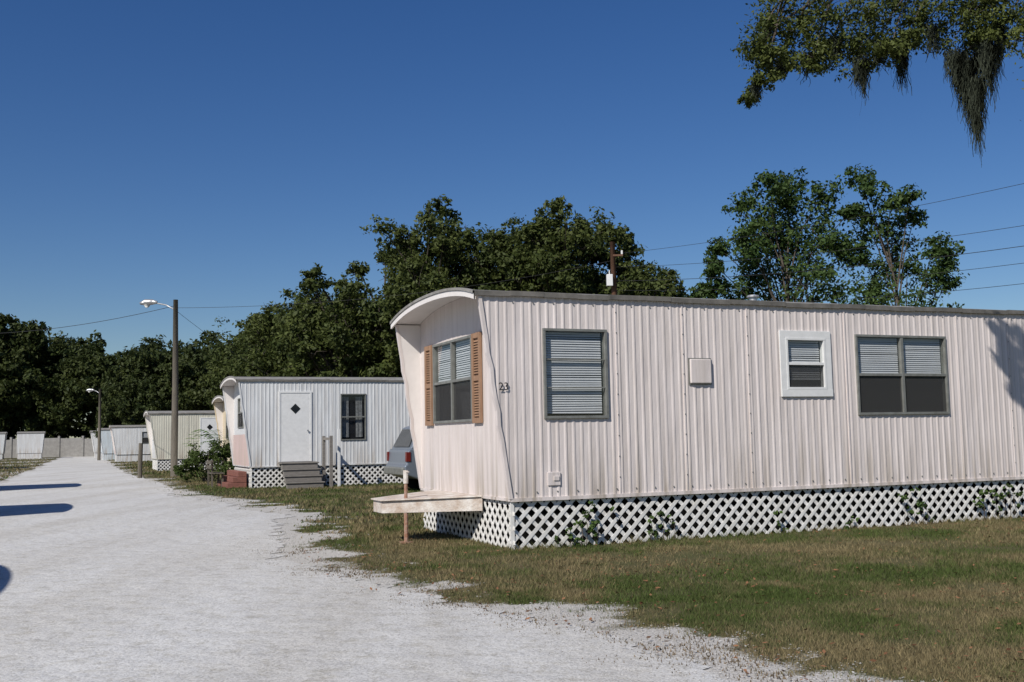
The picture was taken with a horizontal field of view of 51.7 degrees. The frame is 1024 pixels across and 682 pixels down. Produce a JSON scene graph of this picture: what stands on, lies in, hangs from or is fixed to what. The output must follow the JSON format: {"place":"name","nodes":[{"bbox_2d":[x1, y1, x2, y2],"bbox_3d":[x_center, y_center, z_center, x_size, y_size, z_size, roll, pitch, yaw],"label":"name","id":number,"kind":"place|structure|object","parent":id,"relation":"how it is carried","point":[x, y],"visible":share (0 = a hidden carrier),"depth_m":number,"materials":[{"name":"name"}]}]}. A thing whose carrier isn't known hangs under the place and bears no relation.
{"place":"outdoors","nodes":[
{"label":"outdoors","id":0,"kind":"place"},
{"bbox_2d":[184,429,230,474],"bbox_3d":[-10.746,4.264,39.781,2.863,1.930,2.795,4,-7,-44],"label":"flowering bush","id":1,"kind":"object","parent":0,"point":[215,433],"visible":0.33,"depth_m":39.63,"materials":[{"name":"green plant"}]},
{"bbox_2d":[233,434,248,465],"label":"end wall","id":2,"kind":"structure","parent":0,"point":[240,454],"depth_m":34.18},
{"bbox_2d":[0,456,939,681],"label":"gravel road","id":3,"kind":"structure","parent":0,"point":[48,510],"depth_m":8.57,"materials":[{"name":"gravel"}]},
{"bbox_2d":[86,389,100,459],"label":"street lamp","id":4,"kind":"object","parent":3,"relation":"on","point":[99,434],"visible":0.97,"depth_m":97.65,"materials":[{"name":"brown wood"}]},
{"bbox_2d":[137,443,142,477],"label":"wooden post","id":5,"kind":"object","parent":3,"relation":"on","point":[140,457],"visible":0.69,"depth_m":44.00,"materials":[{"name":"brown wood"}]},
{"bbox_2d":[0,457,1023,681],"bbox_3d":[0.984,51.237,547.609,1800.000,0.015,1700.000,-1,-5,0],"label":"ground","id":6,"kind":"structure","parent":0,"point":[287,526],"depth_m":10.06,"materials":[{"name":"plant"}]},
{"bbox_2d":[17,453,41,458],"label":"skirt panel","id":7,"kind":"object","parent":6,"relation":"on","point":[29,455],"visible":0.86,"depth_m":120.62,"materials":[{"name":"white"}]},
{"bbox_2d":[17,433,43,453],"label":"side walls","id":8,"kind":"structure","parent":7,"relation":"on","point":[30,443],"depth_m":120.68,"materials":[{"name":"white"}]},
{"bbox_2d":[17,431,45,432],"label":"roof","id":9,"kind":"structure","parent":8,"relation":"on","point":[33,432],"depth_m":121.24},
{"bbox_2d":[4,436,93,457],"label":"concrete wall","id":10,"kind":"structure","parent":6,"relation":"on","point":[59,446],"depth_m":132.42,"materials":[{"name":"concrete"}]},
{"bbox_2d":[102,453,114,459],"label":"skirt panel","id":11,"kind":"object","parent":6,"relation":"on","point":[110,456],"visible":0.21,"depth_m":99.86,"materials":[{"name":"white"}]},
{"bbox_2d":[101,430,113,452],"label":"side walls","id":12,"kind":"structure","parent":11,"relation":"on","point":[106,442],"depth_m":99.84,"materials":[{"name":"blue"}]},
{"bbox_2d":[0,312,256,439],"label":"distant tree line","id":13,"kind":"object","parent":6,"relation":"on","point":[44,386],"visible":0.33,"depth_m":136.72,"materials":[{"name":"green plant"}]},
{"bbox_2d":[115,454,152,461],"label":"skirt panel","id":14,"kind":"object","parent":6,"relation":"on","point":[128,458],"visible":0.21,"depth_m":86.53,"materials":[{"name":"white"}]},
{"bbox_2d":[112,427,150,453],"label":"side walls","id":15,"kind":"structure","parent":14,"relation":"on","point":[125,440],"depth_m":86.53,"materials":[{"name":"white"}]},
{"bbox_2d":[109,425,145,426],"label":"roof","id":16,"kind":"structure","parent":15,"relation":"on","point":[127,425],"depth_m":87.11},
{"bbox_2d":[110,428,150,454],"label":"edge trim","id":17,"kind":"structure","parent":15,"relation":"attached to","point":[114,443],"depth_m":86.73,"materials":[{"name":"white"}]},
{"bbox_2d":[140,299,177,476],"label":"street lamp","id":18,"kind":"object","parent":6,"relation":"on","point":[146,303],"visible":0.95,"depth_m":44.94,"materials":[{"name":"brown wood"}]},
{"bbox_2d":[152,459,221,470],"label":"skirt lattice","id":19,"kind":"object","parent":6,"relation":"on","point":[155,463],"visible":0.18,"depth_m":55.24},
{"bbox_2d":[154,459,221,470],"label":"skirt backing","id":20,"kind":"object","parent":6,"relation":"on","point":[170,465],"visible":0.07,"depth_m":55.26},
{"bbox_2d":[150,414,220,458],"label":"side walls","id":21,"kind":"structure","parent":20,"relation":"on","point":[187,425],"depth_m":55.50,"materials":[{"name":"beige"}]},
{"bbox_2d":[152,435,155,458],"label":"end wall","id":22,"kind":"structure","parent":21,"relation":"attached to","point":[153,452],"depth_m":57.39,"materials":[{"name":"white"}]},
{"bbox_2d":[146,416,151,452],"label":"wing","id":23,"kind":"structure","parent":22,"relation":"attached to","point":[149,428],"depth_m":58.42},
{"bbox_2d":[145,415,186,459],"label":"edge trim","id":24,"kind":"structure","parent":21,"relation":"attached to","point":[154,441],"depth_m":55.25,"materials":[{"name":"beige"}]},
{"bbox_2d":[143,410,214,415],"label":"roof","id":25,"kind":"structure","parent":21,"relation":"on","point":[213,411],"depth_m":56.10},
{"bbox_2d":[148,413,214,414],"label":"drip edge","id":26,"kind":"object","parent":25,"relation":"attached to","point":[180,413],"visible":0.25,"depth_m":55.67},
{"bbox_2d":[200,417,218,452],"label":"door frame","id":27,"kind":"object","parent":21,"relation":"attached to","point":[200,432],"visible":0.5,"depth_m":55.96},
{"bbox_2d":[201,418,217,455],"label":"door panel","id":28,"kind":"structure","parent":27,"relation":"in","point":[206,422],"depth_m":56.08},
{"bbox_2d":[173,438,236,481],"bbox_3d":[-10.945,4.368,38.558,2.832,1.671,1.422,0,-5,-12],"label":"shrub","id":29,"kind":"object","parent":6,"relation":"on","point":[194,459],"visible":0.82,"depth_m":38.37,"materials":[{"name":"green plant"}]},
{"bbox_2d":[206,460,224,486],"bbox_3d":[-9.534,4.254,33.965,0.430,0.850,1.200,1,-6,-23],"label":"garden bench","id":30,"kind":"object","parent":6,"relation":"on","point":[208,466],"visible":0.91,"depth_m":33.63,"materials":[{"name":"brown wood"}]},
{"bbox_2d":[217,470,246,488],"bbox_3d":[-8.935,4.388,33.650,0.580,0.502,2.500,1,-6,-23],"label":"brick planter","id":31,"kind":"object","parent":6,"relation":"on","point":[235,478],"visible":0.9,"depth_m":32.60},
{"bbox_2d":[201,311,271,409],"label":"oak tree","id":32,"kind":"object","parent":6,"relation":"on","point":[237,348],"visible":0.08,"depth_m":78.97,"materials":[{"name":"green plant"}]},
{"bbox_2d":[220,287,333,376],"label":"oak tree","id":33,"kind":"object","parent":6,"relation":"on","point":[271,360],"visible":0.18,"depth_m":66.95,"materials":[{"name":"green plant"}]},
{"bbox_2d":[278,461,324,488],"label":"wooden steps","id":34,"kind":"structure","parent":6,"relation":"on","point":[300,477],"depth_m":31.83,"materials":[{"name":"grey wood"}]},
{"bbox_2d":[234,464,402,487],"bbox_3d":[-3.355,4.437,36.066,11.568,0.630,3.728,1,-6,-23],"label":"skirt lattice","id":35,"kind":"object","parent":6,"relation":"on","point":[250,476],"visible":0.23,"depth_m":33.31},
{"bbox_2d":[238,464,402,487],"bbox_3d":[-3.332,4.442,36.075,11.350,0.660,3.460,1,-6,-23],"label":"skirt backing","id":36,"kind":"object","parent":6,"relation":"on","point":[336,474],"visible":0.07,"depth_m":33.39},
{"bbox_2d":[240,381,409,465],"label":"side walls","id":37,"kind":"structure","parent":36,"relation":"on","point":[387,418],"depth_m":33.27,"materials":[{"name":"white"}]},
{"bbox_2d":[234,381,244,434],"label":"end wall","id":38,"kind":"structure","parent":37,"relation":"attached to","point":[239,431],"depth_m":35.11,"materials":[{"name":"white"}]},
{"bbox_2d":[224,387,233,451],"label":"wing","id":39,"kind":"structure","parent":38,"relation":"attached to","point":[229,394],"depth_m":35.66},
{"bbox_2d":[237,398,243,427],"bbox_3d":[-8.736,2.323,34.156,0.095,0.970,1.170,1,-6,-23],"label":"end window frame","id":40,"kind":"object","parent":38,"relation":"attached to","point":[239,403],"visible":0.48,"depth_m":34.64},
{"bbox_2d":[239,413,242,426],"bbox_3d":[-8.745,2.556,34.129,0.001,0.430,1.100,1,-6,-23],"label":"end window screen","id":41,"kind":"object","parent":40,"relation":"in","point":[241,420],"visible":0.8,"depth_m":34.08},
{"bbox_2d":[279,391,311,461],"bbox_3d":[-6.727,2.650,32.822,1.020,2.170,0.035,1,-6,-23],"label":"door frame","id":42,"kind":"object","parent":37,"relation":"attached to","point":[280,392],"visible":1,"depth_m":32.89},
{"bbox_2d":[281,393,309,461],"bbox_3d":[-6.729,2.675,32.826,0.920,2.120,0.022,1,-6,-23],"label":"door panel","id":43,"kind":"structure","parent":42,"relation":"in","point":[295,439],"depth_m":32.81,"materials":[{"name":"metal"}]},
{"bbox_2d":[290,404,299,413],"bbox_3d":[-6.734,2.104,32.862,0.320,0.320,0.001,1,-6,-23],"label":"door diamond window","id":44,"kind":"structure","parent":43,"relation":"in","point":[295,408],"depth_m":32.86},
{"bbox_2d":[222,381,387,467],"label":"edge trim","id":45,"kind":"structure","parent":37,"relation":"attached to","point":[249,466],"depth_m":33.25,"materials":[{"name":"white"}]},
{"bbox_2d":[220,376,402,385],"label":"roof","id":46,"kind":"structure","parent":37,"relation":"on","point":[350,378],"depth_m":33.78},
{"bbox_2d":[220,377,236,388],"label":"end fascia","id":47,"kind":"structure","parent":46,"relation":"attached to","point":[227,379],"depth_m":34.03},
{"bbox_2d":[222,380,235,386],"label":"roof soffit","id":48,"kind":"structure","parent":46,"relation":"attached to","point":[230,383],"depth_m":35.41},
{"bbox_2d":[237,379,403,381],"bbox_3d":[-3.587,1.473,36.261,11.980,0.082,3.756,1,-6,-23],"label":"drip edge","id":49,"kind":"object","parent":46,"relation":"attached to","point":[299,380],"visible":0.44,"depth_m":33.22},
{"bbox_2d":[340,394,365,439],"bbox_3d":[-5.046,2.410,33.581,0.830,1.470,0.095,1,-6,-23],"label":"window frame","id":50,"kind":"object","parent":37,"relation":"attached to","point":[341,416],"visible":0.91,"depth_m":33.50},
{"bbox_2d":[342,397,362,436],"bbox_3d":[-5.082,2.417,33.643,0.660,1.280,0.013,1,-6,-23],"label":"lace curtain","id":51,"kind":"object","parent":50,"relation":"hanging from","point":[345,409],"visible":1,"depth_m":33.63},
{"bbox_2d":[342,395,364,438],"bbox_3d":[-5.079,2.418,33.662,0.800,1.440,0.080,1,-6,-23],"label":"window interior","id":52,"kind":"object","parent":50,"relation":"in","point":[352,412],"depth_m":33.70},
{"bbox_2d":[322,436,332,486],"bbox_3d":[-5.626,3.669,32.226,0.090,1.550,1.090,1,-6,-23],"label":"step rail","id":53,"kind":"object","parent":6,"relation":"on","point":[325,438],"visible":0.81,"depth_m":31.82,"materials":[{"name":"grey wood"}]},
{"bbox_2d":[270,263,404,376],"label":"oak tree","id":54,"kind":"object","parent":6,"relation":"on","point":[326,347],"visible":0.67,"depth_m":59.69,"materials":[{"name":"green plant"}]},
{"bbox_2d":[337,429,340,485],"bbox_3d":[-5.272,3.562,32.227,0.080,1.750,0.080,1,-6,-23],"label":"white post","id":55,"kind":"object","parent":6,"relation":"on","point":[339,453],"visible":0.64,"depth_m":32.21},
{"bbox_2d":[328,240,425,365],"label":"oak tree","id":56,"kind":"object","parent":6,"relation":"on","point":[361,270],"visible":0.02,"depth_m":66.28,"materials":[{"name":"green plant"}]},
{"bbox_2d":[384,426,419,488],"bbox_3d":[-0.911,3.228,29.763,5.082,1.802,2.226,1,-6,-23],"label":"parked car","id":57,"kind":"object","parent":6,"relation":"on","point":[400,456],"visible":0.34,"depth_m":28.73,"materials":[{"name":"paint"}]},
{"bbox_2d":[399,484,412,543],"bbox_3d":[-1.440,2.279,14.365,0.160,0.920,0.160,1,-6,-23],"label":"hitch jack","id":58,"kind":"object","parent":6,"relation":"on","point":[405,517],"visible":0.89,"depth_m":14.32,"materials":[{"name":"metal"}]},
{"bbox_2d":[403,470,408,483],"bbox_3d":[-1.428,1.846,14.355,0.068,0.180,0.174,1,-6,-23],"label":"jack cap","id":59,"kind":"object","parent":58,"relation":"attached to","point":[405,476],"visible":1,"depth_m":14.38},
{"bbox_2d":[371,490,482,512],"bbox_3d":[-1.313,2.255,14.763,1.180,0.235,2.010,1,-6,-23],"label":"hitch cover","id":60,"kind":"object","parent":58,"relation":"on","point":[433,501],"visible":0.94,"depth_m":14.30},
{"bbox_2d":[349,194,502,375],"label":"oak tree","id":61,"kind":"object","parent":6,"relation":"on","point":[417,274],"visible":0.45,"depth_m":61.07,"materials":[{"name":"green plant"}]},
{"bbox_2d":[449,213,547,291],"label":"oak tree","id":62,"kind":"object","parent":6,"relation":"on","point":[500,235],"visible":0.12,"depth_m":62.30,"materials":[{"name":"green plant"}]},
{"bbox_2d":[486,213,554,282],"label":"oak tree","id":63,"kind":"object","parent":6,"relation":"on","point":[509,235],"depth_m":66.29,"materials":[{"name":"green plant"}]},
{"bbox_2d":[490,195,647,294],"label":"oak tree","id":64,"kind":"object","parent":6,"relation":"on","point":[561,243],"visible":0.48,"depth_m":60.95,"materials":[{"name":"green plant"}]},
{"bbox_2d":[234,547,913,681],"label":"edge debris","id":65,"kind":"object","parent":6,"relation":"on","point":[689,641],"visible":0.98,"depth_m":7.24,"materials":[{"name":"gravel"}]},
{"bbox_2d":[606,241,622,294],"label":"utility pole","id":66,"kind":"object","parent":6,"relation":"on","point":[611,280],"visible":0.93,"depth_m":45.35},
{"bbox_2d":[569,227,659,290],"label":"oak tree","id":67,"kind":"object","parent":6,"relation":"on","point":[623,271],"visible":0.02,"depth_m":64.33,"materials":[{"name":"green plant"}]},
{"bbox_2d":[593,262,689,297],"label":"oak tree","id":68,"kind":"object","parent":6,"relation":"on","point":[663,281],"visible":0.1,"depth_m":59.88,"materials":[{"name":"green plant"}]},
{"bbox_2d":[302,514,1023,681],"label":"fallen leaves","id":69,"kind":"object","parent":6,"relation":"on","point":[745,670],"visible":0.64,"depth_m":9.43,"materials":[{"name":"plant"}]},
{"bbox_2d":[423,479,1023,549],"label":"skirt lattice","id":70,"kind":"object","parent":6,"relation":"on","point":[511,516],"visible":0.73,"depth_m":14.54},
{"bbox_2d":[430,479,1023,548],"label":"skirt backing","id":71,"kind":"object","parent":6,"relation":"on","point":[601,516],"visible":0.33,"depth_m":14.62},
{"bbox_2d":[481,295,1023,497],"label":"side walls","id":72,"kind":"structure","parent":71,"relation":"on","point":[802,441],"depth_m":14.59,"materials":[{"name":"white"}]},
{"bbox_2d":[420,295,507,497],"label":"end wall","id":73,"kind":"structure","parent":72,"relation":"attached to","point":[463,457],"depth_m":14.93,"materials":[{"name":"white"}]},
{"bbox_2d":[399,325,421,475],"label":"wing","id":74,"kind":"structure","parent":73,"relation":"attached to","point":[410,340],"depth_m":16.62,"materials":[{"name":"metal"}]},
{"bbox_2d":[432,335,471,423],"bbox_3d":[-0.838,0.582,15.264,0.095,1.190,1.670,1,-6,-23],"label":"end window frame","id":75,"kind":"object","parent":73,"relation":"attached to","point":[435,349],"visible":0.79,"depth_m":15.28,"materials":[{"name":"metal"}]},
{"bbox_2d":[435,380,470,420],"bbox_3d":[-0.846,0.870,15.232,0.001,0.540,1.600,1,-6,-23],"label":"end window screen","id":76,"kind":"object","parent":75,"relation":"in","point":[462,399],"visible":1,"depth_m":15.15,"materials":[{"name":"fabric"}]},
{"bbox_2d":[438,339,469,381],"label":"end window blinds","id":77,"kind":"object","parent":75,"relation":"in","point":[440,357],"visible":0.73,"depth_m":15.24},
{"bbox_2d":[439,339,469,379],"bbox_3d":[-0.757,0.583,15.297,0.080,1.160,1.640,1,-6,-23],"label":"end window interior","id":78,"kind":"object","parent":75,"relation":"in","point":[455,360],"visible":0.17,"depth_m":15.49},
{"bbox_2d":[424,332,482,425],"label":"shutters","id":79,"kind":"object","parent":73,"relation":"attached to","point":[476,374],"visible":1,"depth_m":14.39,"materials":[{"name":"brown wood"}]},
{"bbox_2d":[547,472,560,485],"bbox_3d":[0.536,1.748,13.414,0.180,0.170,0.026,1,-6,-23],"label":"outlet cover","id":80,"kind":"object","parent":72,"relation":"attached to","point":[554,478],"visible":1,"depth_m":13.41,"materials":[{"name":"white"}]},
{"bbox_2d":[542,328,608,418],"bbox_3d":[0.816,0.423,13.699,0.920,1.160,0.095,1,-6,-23],"label":"window frame","id":81,"kind":"object","parent":72,"relation":"attached to","point":[604,359],"visible":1,"depth_m":13.71,"materials":[{"name":"metal"}]},
{"bbox_2d":[546,332,601,412],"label":"window blinds","id":82,"kind":"object","parent":81,"relation":"attached to","point":[571,404],"depth_m":13.72,"materials":[{"name":"plastic"}]},
{"bbox_2d":[546,332,603,415],"bbox_3d":[0.782,0.431,13.779,0.890,1.130,0.080,1,-6,-23],"label":"window interior","id":83,"kind":"object","parent":81,"relation":"in","point":[573,414],"depth_m":13.82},
{"bbox_2d":[390,288,990,323],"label":"roof","id":84,"kind":"structure","parent":72,"relation":"on","point":[428,295],"depth_m":15.02,"materials":[{"name":"metal"}]},
{"bbox_2d":[391,290,475,328],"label":"end fascia","id":85,"kind":"structure","parent":84,"relation":"attached to","point":[404,313],"depth_m":14.76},
{"bbox_2d":[394,290,1023,326],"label":"drip edge","id":86,"kind":"object","parent":84,"relation":"attached to","point":[671,300],"visible":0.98,"depth_m":14.67,"materials":[{"name":"metal"}]},
{"bbox_2d":[688,358,711,384],"bbox_3d":[2.561,0.413,14.400,0.360,0.360,0.012,1,-6,-22],"label":"utility hatch rim","id":87,"kind":"object","parent":72,"relation":"attached to","point":[689,373],"visible":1,"depth_m":14.35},
{"bbox_2d":[690,359,711,382],"bbox_3d":[2.567,0.411,14.385,0.330,0.330,0.038,1,-6,-23],"label":"utility hatch","id":88,"kind":"object","parent":87,"relation":"in","point":[700,370],"visible":1,"depth_m":14.36,"materials":[{"name":"metal"}]},
{"bbox_2d":[395,295,1023,501],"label":"edge trim","id":89,"kind":"structure","parent":72,"relation":"attached to","point":[510,498],"depth_m":14.50,"materials":[{"name":"white"}]},
{"bbox_2d":[396,296,1023,324],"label":"roof soffit","id":90,"kind":"structure","parent":72,"relation":"attached to","point":[419,315],"depth_m":16.05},
{"bbox_2d":[512,302,1015,492],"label":"screws","id":91,"kind":"object","parent":72,"relation":"attached to","point":[749,393],"visible":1,"depth_m":14.55,"materials":[{"name":"metal"}]},
{"bbox_2d":[778,330,832,396],"bbox_3d":[4.199,0.324,15.089,0.890,0.940,0.031,1,-6,-23],"label":"window trim","id":92,"kind":"structure","parent":72,"relation":"attached to","point":[785,391],"depth_m":15.05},
{"bbox_2d":[785,337,826,389],"bbox_3d":[4.187,0.327,15.118,0.690,0.740,0.095,1,-6,-23],"label":"window frame","id":93,"kind":"object","parent":92,"relation":"in","point":[822,348],"visible":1,"depth_m":15.12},
{"bbox_2d":[788,341,818,361],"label":"window blinds","id":94,"kind":"object","parent":93,"relation":"attached to","point":[805,351],"depth_m":15.16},
{"bbox_2d":[788,341,819,361],"bbox_3d":[4.153,0.335,15.199,0.660,0.710,0.080,1,-6,-23],"label":"window interior","id":95,"kind":"object","parent":93,"relation":"in","point":[806,356],"depth_m":15.29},
{"bbox_2d":[789,365,823,386],"bbox_3d":[4.196,0.502,15.089,0.620,0.315,0.001,1,-6,-23],"label":"window screen","id":96,"kind":"object","parent":93,"relation":"in","point":[806,376],"depth_m":15.09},
{"bbox_2d":[854,334,949,414],"bbox_3d":[5.814,0.506,15.781,1.730,1.180,0.095,1,-6,-23],"label":"window frame","id":97,"kind":"object","parent":72,"relation":"attached to","point":[944,367],"visible":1,"depth_m":15.75,"materials":[{"name":"metal"}]},
{"bbox_2d":[857,338,940,373],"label":"window blinds","id":98,"kind":"object","parent":97,"relation":"attached to","point":[888,364],"depth_m":15.80,"materials":[{"name":"plastic"}]},
{"bbox_2d":[857,337,941,373],"bbox_3d":[5.780,0.514,15.861,1.700,1.150,0.080,1,-6,-23],"label":"window interior","id":99,"kind":"object","parent":97,"relation":"in","point":[904,350],"depth_m":16.00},
{"bbox_2d":[859,376,946,412],"bbox_3d":[5.825,0.791,15.742,1.660,0.535,0.001,1,-6,-23],"label":"window screen","id":100,"kind":"object","parent":97,"relation":"in","point":[884,393],"depth_m":15.73,"materials":[{"name":"fabric"}]},
{"bbox_2d":[554,483,1022,546],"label":"climbing vine","id":101,"kind":"object","parent":6,"relation":"on","point":[920,504],"visible":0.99,"depth_m":14.62,"materials":[{"name":"green plant"}]},
{"bbox_2d":[688,166,893,305],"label":"broadleaf tree","id":102,"kind":"object","parent":6,"relation":"on","point":[781,187],"visible":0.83,"depth_m":45.17,"materials":[{"name":"green plant"}]},
{"bbox_2d":[730,0,1023,167],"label":"live oak tree","id":103,"kind":"object","parent":6,"relation":"on","point":[993,19],"visible":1,"depth_m":19.43,"materials":[{"name":"green plant"}]},
{"bbox_2d":[842,163,969,307],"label":"broadleaf tree","id":104,"kind":"object","parent":6,"relation":"on","point":[947,263],"visible":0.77,"depth_m":45.28,"materials":[{"name":"green plant"}]},
{"bbox_3d":[23.961,-2.265,18.239,1.100,9.700,0.320,-1,-5,0],"label":"utility pole","id":105,"kind":"object","parent":6,"relation":"on","visible":0},
{"bbox_2d":[7,183,1023,376],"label":"overhead wires","id":106,"kind":"object","parent":105,"relation":"attached to","point":[702,278],"visible":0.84,"depth_m":37.89,"materials":[{"name":"metal"}]},
{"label":"skirt panel","id":107,"kind":"object","parent":6,"relation":"on","visible":0},
{"bbox_2d":[91,432,97,451],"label":"side walls","id":108,"kind":"structure","parent":107,"relation":"on","point":[95,441],"depth_m":115.19,"materials":[{"name":"white"}]},
{"bbox_2d":[0,0,1023,438],"label":"sky","id":109,"kind":"structure","parent":0,"point":[194,153],"materials":[{"name":"blue"}]},
{"bbox_2d":[746,295,758,299],"bbox_3d":[3.720,-0.601,16.307,0.200,0.210,0.200,1,-6,-23],"label":"roof vent","id":110,"kind":"object","parent":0,"point":[752,297],"visible":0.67,"depth_m":16.26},
{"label":"skirt panel","id":111,"kind":"object","parent":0,"visible":0},
{"bbox_2d":[0,434,4,453],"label":"side walls","id":112,"kind":"structure","parent":111,"relation":"on","point":[2,436],"depth_m":120.13,"materials":[{"name":"white"}]},
{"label":"side walls","id":113,"kind":"object","parent":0,"visible":0},
{"bbox_2d":[223,401,230,460],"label":"end wall","id":114,"kind":"structure","parent":113,"relation":"attached to","point":[224,424],"depth_m":45.97,"materials":[{"name":"yellow"}]},
{"bbox_2d":[215,403,222,446],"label":"wing","id":115,"kind":"structure","parent":114,"relation":"attached to","point":[219,410],"depth_m":46.45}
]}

